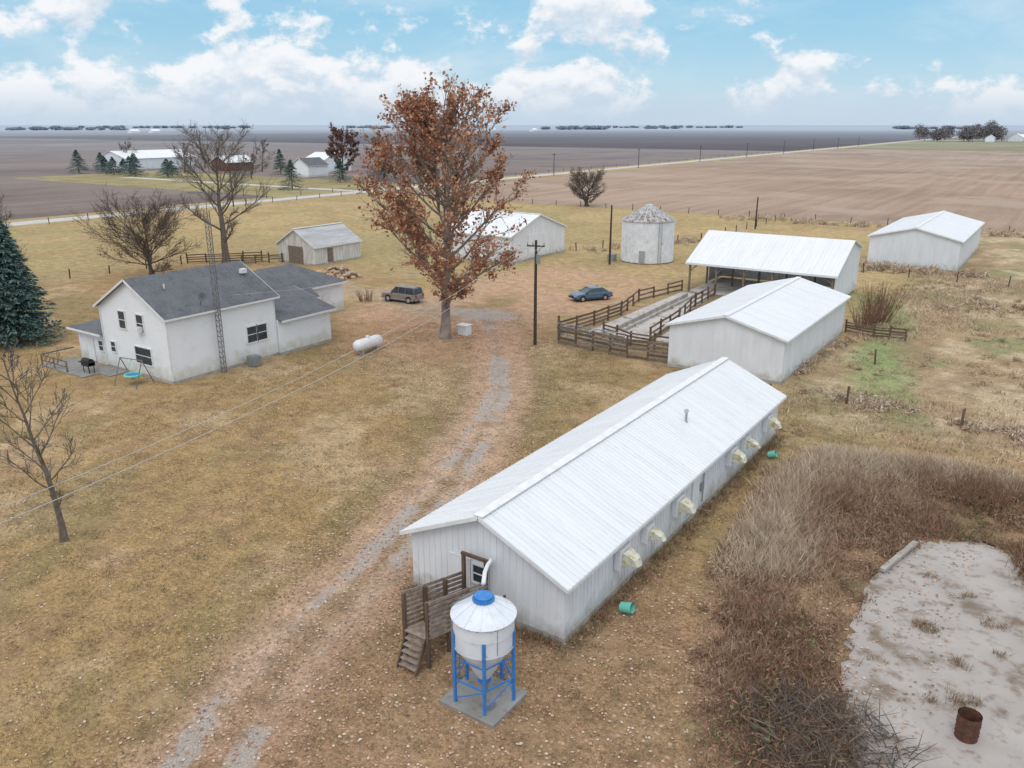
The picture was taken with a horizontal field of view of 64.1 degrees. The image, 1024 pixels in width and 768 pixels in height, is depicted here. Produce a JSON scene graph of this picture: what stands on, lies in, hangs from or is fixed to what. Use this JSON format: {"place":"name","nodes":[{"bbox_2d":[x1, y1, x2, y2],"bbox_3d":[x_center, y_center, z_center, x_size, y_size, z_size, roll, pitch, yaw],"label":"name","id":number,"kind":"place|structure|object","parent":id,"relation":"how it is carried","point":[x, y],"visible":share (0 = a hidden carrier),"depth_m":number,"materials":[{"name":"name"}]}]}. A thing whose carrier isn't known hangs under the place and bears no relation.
{"place":"outdoors","nodes":[
{"label":"outdoors","id":0,"kind":"place"},
{"bbox_2d":[78,357,94,373],"bbox_3d":[-33.983,-1.524,65.327,1.500,1.180,0.600,12,21,32],"label":"barbecue grill","id":1,"kind":"object","parent":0,"point":[87,362],"visible":1,"depth_m":64.91,"materials":[{"name":"black metal"}]},
{"bbox_2d":[4,192,356,226],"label":"ground margin","id":2,"kind":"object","parent":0,"point":[83,214],"visible":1,"depth_m":194.19,"materials":[{"name":"beige plant"}]},
{"bbox_2d":[15,171,399,196],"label":"farmstead lawn","id":3,"kind":"structure","parent":0,"point":[110,179],"depth_m":281.24,"materials":[{"name":"beige plant"}]},
{"bbox_2d":[94,156,114,173],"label":"spruce tree","id":4,"kind":"object","parent":3,"relation":"on","point":[104,161],"visible":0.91,"depth_m":331.43,"materials":[{"name":"green plant"}]},
{"bbox_2d":[103,157,123,174],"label":"spruce tree","id":5,"kind":"object","parent":3,"relation":"on","point":[112,161],"visible":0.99,"depth_m":323.09,"materials":[{"name":"green plant"}]},
{"bbox_2d":[122,153,147,176],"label":"spruce tree","id":6,"kind":"object","parent":3,"relation":"on","point":[135,159],"visible":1,"depth_m":311.63,"materials":[{"name":"green plant"}]},
{"bbox_2d":[153,159,176,177],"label":"spruce tree","id":7,"kind":"object","parent":3,"relation":"on","point":[165,163],"visible":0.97,"depth_m":305.63,"materials":[{"name":"green plant"}]},
{"bbox_2d":[276,160,305,189],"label":"spruce tree","id":8,"kind":"object","parent":3,"relation":"on","point":[289,170],"visible":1,"depth_m":248.06,"materials":[{"name":"green plant"}]},
{"bbox_2d":[329,159,349,181],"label":"spruce tree","id":9,"kind":"object","parent":3,"relation":"on","point":[339,163],"visible":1,"depth_m":281.50,"materials":[{"name":"green plant"}]},
{"bbox_2d":[210,155,253,171],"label":"distant barn","id":10,"kind":"structure","parent":0,"point":[235,157],"depth_m":343.55,"materials":[{"name":"wood"}]},
{"bbox_2d":[120,177,358,191],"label":"farmstead driveway","id":11,"kind":"structure","parent":0,"point":[245,184],"depth_m":267.21,"materials":[{"name":"gravel"}]},
{"bbox_2d":[305,152,350,172],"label":"distant barn","id":12,"kind":"structure","parent":0,"point":[326,159],"depth_m":337.82,"materials":[{"name":"white paint"}]},
{"bbox_2d":[0,141,784,220],"bbox_3d":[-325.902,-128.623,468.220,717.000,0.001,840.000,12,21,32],"label":"ploughed field","id":13,"kind":"structure","parent":0,"point":[24,198],"depth_m":408.05,"materials":[{"name":"soil"}]},
{"bbox_2d":[65,150,91,173],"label":"spruce tree","id":14,"kind":"object","parent":13,"relation":"on","point":[76,160],"visible":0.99,"depth_m":331.07,"materials":[{"name":"green plant"}]},
{"bbox_2d":[97,149,195,170],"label":"distant machine shed","id":15,"kind":"structure","parent":13,"relation":"on","point":[151,159],"depth_m":362.27,"materials":[{"name":"white paint"}]},
{"bbox_2d":[255,138,274,171],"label":"bare tree","id":16,"kind":"object","parent":13,"relation":"on","point":[263,147],"visible":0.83,"depth_m":341.57,"materials":[{"name":"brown plant"}]},
{"bbox_2d":[269,149,287,174],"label":"spruce tree","id":17,"kind":"object","parent":13,"relation":"on","point":[279,156],"visible":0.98,"depth_m":322.52,"materials":[{"name":"green plant"}]},
{"bbox_2d":[325,122,360,179],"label":"bare tree","id":18,"kind":"object","parent":13,"relation":"on","point":[337,134],"visible":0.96,"depth_m":292.83,"materials":[{"name":"brown plant"}]},
{"bbox_2d":[363,136,393,178],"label":"bare tree","id":19,"kind":"object","parent":13,"relation":"on","point":[375,150],"visible":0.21,"depth_m":294.68,"materials":[{"name":"brown plant"}]},
{"bbox_2d":[3,136,958,225],"bbox_3d":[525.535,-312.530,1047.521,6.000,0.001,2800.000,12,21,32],"label":"gravel road","id":20,"kind":"structure","parent":0,"point":[98,216],"depth_m":232.82,"materials":[{"name":"grey gravel"}]},
{"bbox_2d":[0,129,1010,150],"bbox_3d":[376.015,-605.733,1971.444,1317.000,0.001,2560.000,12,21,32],"label":"ploughed field","id":21,"kind":"structure","parent":0,"point":[755,140],"depth_m":1162.90,"materials":[{"name":"soil"}]},
{"bbox_2d":[0,194,1023,767],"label":"ground","id":22,"kind":"structure","parent":0,"point":[58,248],"depth_m":43.70,"materials":[{"name":"beige plant"}]},
{"bbox_2d":[0,217,68,351],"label":"spruce tree","id":23,"kind":"object","parent":22,"relation":"on","point":[20,293],"visible":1,"depth_m":72.89,"materials":[{"name":"green plant"}]},
{"bbox_2d":[0,338,82,541],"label":"bare tree","id":24,"kind":"object","parent":22,"relation":"on","point":[63,534],"visible":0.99,"depth_m":37.44,"materials":[{"name":"brown plant"}]},
{"bbox_2d":[114,357,153,388],"bbox_3d":[-28.993,-0.954,62.483,2.432,2.047,1.923,8,19,23],"label":"swing set","id":25,"kind":"object","parent":22,"relation":"on","point":[135,374],"visible":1,"depth_m":62.40,"materials":[{"name":"metal"}]},
{"bbox_2d":[71,182,202,274],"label":"bare tree","id":26,"kind":"object","parent":22,"relation":"on","point":[136,238],"visible":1,"depth_m":105.47,"materials":[{"name":"brown plant"}]},
{"bbox_2d":[40,261,347,384],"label":"farmhouse","id":27,"kind":"object","parent":22,"relation":"on","point":[162,326],"visible":0.99,"depth_m":66.13,"materials":[{"name":"white paint"}]},
{"bbox_2d":[116,309,127,329],"bbox_3d":[-30.696,-5.053,64.348,1.030,1.530,0.100,12,21,32],"label":"window","id":28,"kind":"structure","parent":27,"relation":"in","point":[121,315],"depth_m":64.35,"materials":[{"name":"black glass"}]},
{"bbox_2d":[134,313,145,333],"bbox_3d":[-28.706,-4.647,63.069,1.030,1.530,0.100,12,21,32],"label":"window","id":29,"kind":"structure","parent":27,"relation":"in","point":[139,320],"depth_m":62.99,"materials":[{"name":"black glass"}]},
{"bbox_2d":[134,345,153,366],"bbox_3d":[-28.789,-2.186,63.909,2.280,1.480,0.100,12,21,32],"label":"picture window","id":30,"kind":"structure","parent":27,"relation":"in","point":[144,354],"depth_m":63.86,"materials":[{"name":"black glass"}]},
{"bbox_2d":[245,324,258,343],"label":"window","id":31,"kind":"structure","parent":27,"relation":"in","point":[251,331],"depth_m":67.86,"materials":[{"name":"black glass"}]},
{"bbox_2d":[257,322,268,340],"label":"window","id":32,"kind":"structure","parent":27,"relation":"in","point":[262,328],"depth_m":68.73,"materials":[{"name":"black glass"}]},
{"bbox_2d":[312,281,347,311],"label":"garage doors","id":33,"kind":"structure","parent":27,"relation":"in","point":[326,297],"depth_m":85.66,"materials":[{"name":"paint"}]},
{"bbox_2d":[180,185,226,372],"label":"antenna tower","id":34,"kind":"structure","parent":22,"relation":"on","point":[215,288],"depth_m":63.43,"materials":[{"name":"metal"}]},
{"bbox_2d":[163,117,275,262],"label":"bare tree","id":35,"kind":"object","parent":22,"relation":"on","point":[224,244],"visible":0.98,"depth_m":112.87,"materials":[{"name":"brown plant"}]},
{"bbox_2d":[186,250,262,263],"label":"corral fence","id":36,"kind":"object","parent":22,"relation":"on","point":[218,255],"visible":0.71,"depth_m":118.03,"materials":[{"name":"brown wood"}]},
{"bbox_2d":[246,354,261,366],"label":"air conditioner unit","id":37,"kind":"object","parent":22,"relation":"on","point":[253,360],"visible":1,"depth_m":67.19,"materials":[{"name":"grey metal"}]},
{"bbox_2d":[241,252,282,263],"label":"corral fence","id":38,"kind":"object","parent":22,"relation":"on","point":[268,257],"visible":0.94,"depth_m":117.32,"materials":[{"name":"brown wood"}]},
{"bbox_2d":[275,222,362,265],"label":"weathered shed","id":39,"kind":"structure","parent":22,"relation":"on","point":[319,245],"depth_m":117.17,"materials":[{"name":"wood"}]},
{"bbox_2d":[317,266,362,279],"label":"firewood pile","id":40,"kind":"object","parent":22,"relation":"on","point":[341,272],"visible":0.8,"depth_m":105.55,"materials":[{"name":"brown wood"}]},
{"bbox_2d":[356,288,372,301],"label":"bare shrub","id":41,"kind":"object","parent":22,"relation":"on","point":[365,298],"visible":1,"depth_m":91.94,"materials":[{"name":"plant"}]},
{"bbox_2d":[353,335,382,354],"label":"propane tank","id":42,"kind":"object","parent":22,"relation":"on","point":[373,345],"visible":0.97,"depth_m":70.92,"materials":[{"name":"metal"}]},
{"bbox_2d":[381,284,424,303],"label":"parked suv","id":43,"kind":"object","parent":22,"relation":"on","point":[408,294],"visible":1,"depth_m":91.01,"materials":[{"name":"brown metal"}]},
{"bbox_2d":[347,69,540,339],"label":"autumn leafed tree","id":44,"kind":"object","parent":22,"relation":"on","point":[419,115],"visible":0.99,"depth_m":70.10,"materials":[{"name":"brown plant"}]},
{"bbox_2d":[396,551,505,675],"bbox_3d":[-2.779,8.591,31.250,3.613,2.811,4.530,12,21,32],"label":"loading chute","id":45,"kind":"object","parent":22,"relation":"on","point":[436,618],"visible":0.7,"depth_m":30.25,"materials":[{"name":"brown wood"}]},
{"bbox_2d":[456,323,472,335],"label":"garden box","id":46,"kind":"object","parent":22,"relation":"on","point":[464,329],"visible":1,"depth_m":77.19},
{"bbox_2d":[439,589,527,728],"bbox_3d":[-1.003,8.950,27.848,2.420,4.190,2.240,12,21,32],"label":"feed bin","id":47,"kind":"object","parent":22,"relation":"on","point":[483,637],"visible":1,"depth_m":27.25,"materials":[{"name":"metal"}]},
{"bbox_2d":[0,300,975,767],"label":"fallen leaves","id":48,"kind":"object","parent":22,"relation":"on","point":[408,598],"visible":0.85,"depth_m":32.19,"materials":[{"name":"beige plant"}]},
{"bbox_2d":[441,209,567,264],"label":"machine shed","id":49,"kind":"structure","parent":22,"relation":"on","point":[541,229],"depth_m":120.19,"materials":[{"name":"white paint"}]},
{"bbox_2d":[528,231,549,257],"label":"sliding door","id":50,"kind":"structure","parent":49,"relation":"in","point":[543,237],"depth_m":121.57,"materials":[{"name":"white paint"}]},
{"bbox_2d":[527,240,544,344],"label":"utility pole","id":51,"kind":"object","parent":22,"relation":"on","point":[537,259],"visible":1,"depth_m":72.27,"materials":[{"name":"brown wood"}]},
{"bbox_2d":[0,243,527,507],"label":"power line","id":52,"kind":"object","parent":51,"relation":"attached to","point":[231,409],"visible":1,"depth_m":35.70,"materials":[{"name":"metal"}]},
{"bbox_2d":[0,244,543,523],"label":"power line","id":53,"kind":"object","parent":51,"relation":"attached to","point":[235,419],"visible":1,"depth_m":33.81,"materials":[{"name":"metal"}]},
{"bbox_2d":[557,301,622,333],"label":"corral fence","id":54,"kind":"object","parent":22,"relation":"on","point":[594,319],"visible":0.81,"depth_m":80.72,"materials":[{"name":"brown wood"}]},
{"bbox_2d":[568,285,612,301],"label":"parked sedan","id":55,"kind":"object","parent":22,"relation":"on","point":[584,294],"visible":1,"depth_m":92.21,"materials":[{"name":"blue paint"}]},
{"bbox_2d":[399,357,786,643],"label":"livestock barn","id":56,"kind":"structure","parent":22,"relation":"on","point":[566,533],"depth_m":36.06,"materials":[{"name":"white paint"}]},
{"bbox_2d":[449,551,470,592],"bbox_3d":[-2.123,7.932,33.550,1.060,2.080,0.070,12,21,32],"label":"door","id":57,"kind":"structure","parent":56,"relation":"in","point":[454,558],"depth_m":33.41,"materials":[{"name":"white paint"}]},
{"bbox_2d":[471,561,483,586],"bbox_3d":[-1.338,7.656,32.901,0.730,0.930,0.100,12,21,32],"label":"window","id":58,"kind":"structure","parent":56,"relation":"in","point":[477,569],"depth_m":32.94,"materials":[{"name":"black glass"}]},
{"bbox_2d":[691,477,699,508],"bbox_3d":[9.249,5.517,41.208,0.045,1.950,0.900,12,21,32],"label":"side door","id":59,"kind":"structure","parent":56,"relation":"in","point":[696,484],"depth_m":41.18,"materials":[{"name":"metal"}]},
{"bbox_2d":[400,433,785,651],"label":"wall weeds","id":60,"kind":"object","parent":22,"relation":"on","point":[768,446],"depth_m":36.30,"materials":[{"name":"brown plant"}]},
{"bbox_2d":[608,205,612,264],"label":"utility pole","id":61,"kind":"object","parent":22,"relation":"on","point":[610,238],"visible":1,"depth_m":115.14,"materials":[{"name":"brown wood"}]},
{"bbox_2d":[558,315,668,362],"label":"corral fence","id":62,"kind":"object","parent":22,"relation":"on","point":[610,336],"visible":0.93,"depth_m":70.38,"materials":[{"name":"brown wood"}]},
{"bbox_2d":[557,322,624,348],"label":"corral gate","id":63,"kind":"structure","parent":62,"relation":"attached to","point":[567,335],"depth_m":73.45,"materials":[{"name":"wood"}]},
{"bbox_2d":[619,602,634,613],"bbox_3d":[4.673,9.085,33.239,0.580,0.522,0.453,12,21,32],"label":"teal bucket","id":64,"kind":"object","parent":22,"relation":"on","point":[627,607],"visible":1,"depth_m":33.16,"materials":[{"name":"plastic"}]},
{"bbox_2d":[602,321,668,349],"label":"corral fence","id":65,"kind":"object","parent":22,"relation":"on","point":[631,334],"visible":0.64,"depth_m":73.23,"materials":[{"name":"brown wood"}]},
{"bbox_2d":[607,204,676,264],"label":"grain bin","id":66,"kind":"object","parent":22,"relation":"on","point":[648,230],"visible":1,"depth_m":116.02,"materials":[{"name":"metal"}]},
{"bbox_2d":[583,292,706,340],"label":"feedlot concrete","id":67,"kind":"object","parent":22,"relation":"on","point":[647,324],"visible":0.6,"depth_m":83.92,"materials":[{"name":"grey concrete"}]},
{"bbox_2d":[620,280,682,315],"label":"corral fence","id":68,"kind":"object","parent":22,"relation":"on","point":[639,295],"visible":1,"depth_m":93.24,"materials":[{"name":"brown wood"}]},
{"bbox_2d":[615,293,693,330],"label":"feed bunk","id":69,"kind":"object","parent":22,"relation":"on","point":[647,313],"visible":0.47,"depth_m":85.63,"materials":[{"name":"concrete"}]},
{"bbox_2d":[649,284,715,340],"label":"corral fence","id":70,"kind":"object","parent":22,"relation":"on","point":[651,332],"visible":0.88,"depth_m":84.53,"materials":[{"name":"brown wood"}]},
{"bbox_2d":[685,230,863,294],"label":"open cattle shed","id":71,"kind":"structure","parent":22,"relation":"on","point":[831,263],"depth_m":94.39,"materials":[{"name":"white metal"}]},
{"bbox_2d":[720,664,942,767],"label":"brush pile","id":72,"kind":"object","parent":22,"relation":"on","point":[842,720],"visible":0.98,"depth_m":26.34,"materials":[{"name":"brown plant"}]},
{"bbox_2d":[680,437,1023,767],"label":"dry brush","id":73,"kind":"object","parent":22,"relation":"on","point":[786,527],"visible":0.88,"depth_m":39.15,"materials":[{"name":"plant"}]},
{"bbox_2d":[682,453,1023,767],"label":"weed mounds","id":74,"kind":"object","parent":22,"relation":"on","point":[872,570],"visible":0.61,"depth_m":33.29,"materials":[{"name":"plant"}]},
{"bbox_2d":[848,300,885,329],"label":"bare shrub","id":75,"kind":"object","parent":22,"relation":"on","point":[865,321],"visible":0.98,"depth_m":79.59,"materials":[{"name":"brown plant"}]},
{"bbox_2d":[719,213,1023,237],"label":"fence line grass","id":76,"kind":"structure","parent":22,"relation":"on","point":[820,221],"depth_m":161.80,"materials":[{"name":"plant"}]},
{"bbox_2d":[844,319,907,340],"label":"board fence","id":77,"kind":"object","parent":22,"relation":"on","point":[889,330],"visible":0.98,"depth_m":76.20,"materials":[{"name":"brown wood"}]},
{"bbox_2d":[851,280,910,322],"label":"bare shrub","id":78,"kind":"object","parent":22,"relation":"on","point":[881,300],"visible":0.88,"depth_m":81.57,"materials":[{"name":"brown plant"}]},
{"bbox_2d":[770,384,1023,435],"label":"wire fence","id":79,"kind":"object","parent":22,"relation":"on","point":[962,417],"visible":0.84,"depth_m":54.79,"materials":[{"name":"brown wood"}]},
{"bbox_2d":[776,275,1023,435],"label":"pasture weeds","id":80,"kind":"object","parent":22,"relation":"on","point":[929,359],"visible":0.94,"depth_m":68.92,"materials":[{"name":"plant"}]},
{"bbox_2d":[837,540,1023,767],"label":"concrete slab","id":81,"kind":"structure","parent":22,"relation":"on","point":[994,681],"depth_m":30.51,"materials":[{"name":"grey concrete"}]},
{"bbox_2d":[879,540,917,572],"bbox_3d":[17.653,7.835,37.261,3.591,0.180,0.240,-16,24,-41],"label":"concrete curb","id":82,"kind":"object","parent":81,"relation":"on","point":[897,557],"visible":1,"depth_m":37.06,"materials":[{"name":"concrete"}]},
{"bbox_2d":[867,570,1013,707],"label":"weeds","id":83,"kind":"object","parent":81,"relation":"on","point":[921,623],"visible":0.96,"depth_m":30.43,"materials":[{"name":"plant"}]},
{"bbox_2d":[954,707,982,743],"bbox_3d":[14.707,11.051,26.383,0.730,0.950,0.742,12,21,32],"label":"burn barrel","id":84,"kind":"object","parent":81,"relation":"on","point":[968,724],"visible":1,"depth_m":26.21,"materials":[{"name":"metal"}]},
{"bbox_2d":[862,263,1019,285],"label":"wire fence","id":85,"kind":"object","parent":22,"relation":"on","point":[945,275],"visible":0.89,"depth_m":103.28,"materials":[{"name":"wood"}]},
{"bbox_2d":[945,468,1022,513],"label":"bare shrub","id":86,"kind":"object","parent":22,"relation":"on","point":[978,489],"visible":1,"depth_m":42.50,"materials":[{"name":"brown plant"}]},
{"bbox_2d":[0,125,1023,150],"bbox_3d":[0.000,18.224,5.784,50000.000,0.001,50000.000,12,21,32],"label":"farmland background","id":87,"kind":"structure","parent":0,"point":[268,129],"depth_m":3245.22},
{"bbox_2d":[4,125,999,129],"bbox_3d":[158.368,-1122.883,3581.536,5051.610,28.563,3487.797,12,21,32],"label":"distant tree row","id":88,"kind":"object","parent":87,"relation":"on","point":[575,127],"visible":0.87,"depth_m":3390.64,"materials":[{"name":"grey plant"}]},
{"bbox_2d":[0,0,1023,124],"label":"sky","id":89,"kind":"structure","parent":0,"point":[63,62],"materials":[{"name":"blue"}]},
{"bbox_2d":[568,235,703,253],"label":"fence line grass","id":90,"kind":"structure","parent":0,"point":[687,240],"depth_m":134.26,"materials":[{"name":"plant"}]},
{"bbox_2d":[333,132,1007,193],"bbox_3d":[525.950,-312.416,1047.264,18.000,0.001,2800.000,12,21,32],"label":"road verge","id":91,"kind":"structure","parent":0,"point":[516,179],"depth_m":397.90,"materials":[{"name":"beige plant"}]},
{"bbox_2d":[382,194,1023,233],"bbox_3d":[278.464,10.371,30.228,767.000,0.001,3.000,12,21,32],"label":"ground margin","id":92,"kind":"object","parent":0,"point":[666,211],"depth_m":187.55,"materials":[{"name":"beige plant"}]},
{"bbox_2d":[371,191,1012,230],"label":"wire fence","id":93,"kind":"object","parent":92,"relation":"on","point":[698,212],"visible":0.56,"depth_m":180.97,"materials":[{"name":"brown metal"}]},
{"bbox_2d":[384,149,1023,232],"bbox_3d":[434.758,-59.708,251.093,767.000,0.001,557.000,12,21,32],"label":"stubble field","id":94,"kind":"structure","parent":0,"point":[894,185],"depth_m":259.21,"materials":[{"name":"beige soil"}]},
{"bbox_2d":[565,165,606,206],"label":"bare tree","id":95,"kind":"object","parent":94,"relation":"on","point":[579,188],"visible":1,"depth_m":197.18,"materials":[{"name":"brown plant"}]},
{"bbox_2d":[690,277,763,294],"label":"shed floor","id":96,"kind":"structure","parent":0,"point":[724,287],"depth_m":101.06,"materials":[{"name":"concrete"}]},
{"bbox_2d":[665,277,850,384],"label":"white metal barn","id":97,"kind":"structure","parent":0,"point":[777,332],"depth_m":65.98,"materials":[{"name":"metal"}]},
{"bbox_2d":[793,335,855,379],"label":"fence line grass","id":98,"kind":"structure","parent":0,"point":[808,364],"depth_m":68.10,"materials":[{"name":"plant"}]},
{"bbox_2d":[778,270,1023,475],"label":"pasture grass","id":99,"kind":"structure","parent":0,"point":[948,311],"depth_m":77.12,"materials":[{"name":"plant"}]},
{"bbox_2d":[796,384,1023,444],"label":"fence line grass","id":100,"kind":"structure","parent":0,"point":[967,425],"depth_m":56.65,"materials":[{"name":"plant"}]},
{"bbox_2d":[858,259,990,278],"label":"fence line grass","id":101,"kind":"structure","parent":0,"point":[885,266],"depth_m":110.05,"materials":[{"name":"plant"}]},
{"bbox_2d":[867,211,984,271],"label":"white metal barn","id":102,"kind":"structure","parent":0,"point":[947,241],"depth_m":113.27,"materials":[{"name":"metal"}]},
{"bbox_2d":[845,140,1023,150],"bbox_3d":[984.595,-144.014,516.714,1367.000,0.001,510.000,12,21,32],"label":"pasture field","id":103,"kind":"structure","parent":0,"point":[996,145],"depth_m":776.28,"materials":[{"name":"plant"}]},
{"bbox_2d":[912,120,1008,141],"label":"distant tree row","id":104,"kind":"object","parent":103,"relation":"on","point":[968,133],"visible":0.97,"depth_m":938.07,"materials":[{"name":"plant"}]},
{"bbox_2d":[874,284,1023,313],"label":"fence line grass","id":105,"kind":"structure","parent":0,"point":[997,305],"depth_m":89.42,"materials":[{"name":"plant"}]},
{"bbox_2d":[1008,133,1023,141],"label":"distant barn","id":106,"kind":"structure","parent":0,"point":[1017,137],"depth_m":936.67,"materials":[{"name":"white paint"}]},
{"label":"foundation","id":107,"kind":"object","parent":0,"visible":0},
{"bbox_2d":[293,159,327,176],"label":"walls","id":108,"kind":"structure","parent":107,"relation":"on","point":[303,170],"depth_m":306.83,"materials":[{"name":"white"}]},
{"bbox_2d":[292,157,328,165],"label":"roof","id":109,"kind":"structure","parent":108,"relation":"on","point":[314,161],"depth_m":308.27,"materials":[{"name":"metal"}]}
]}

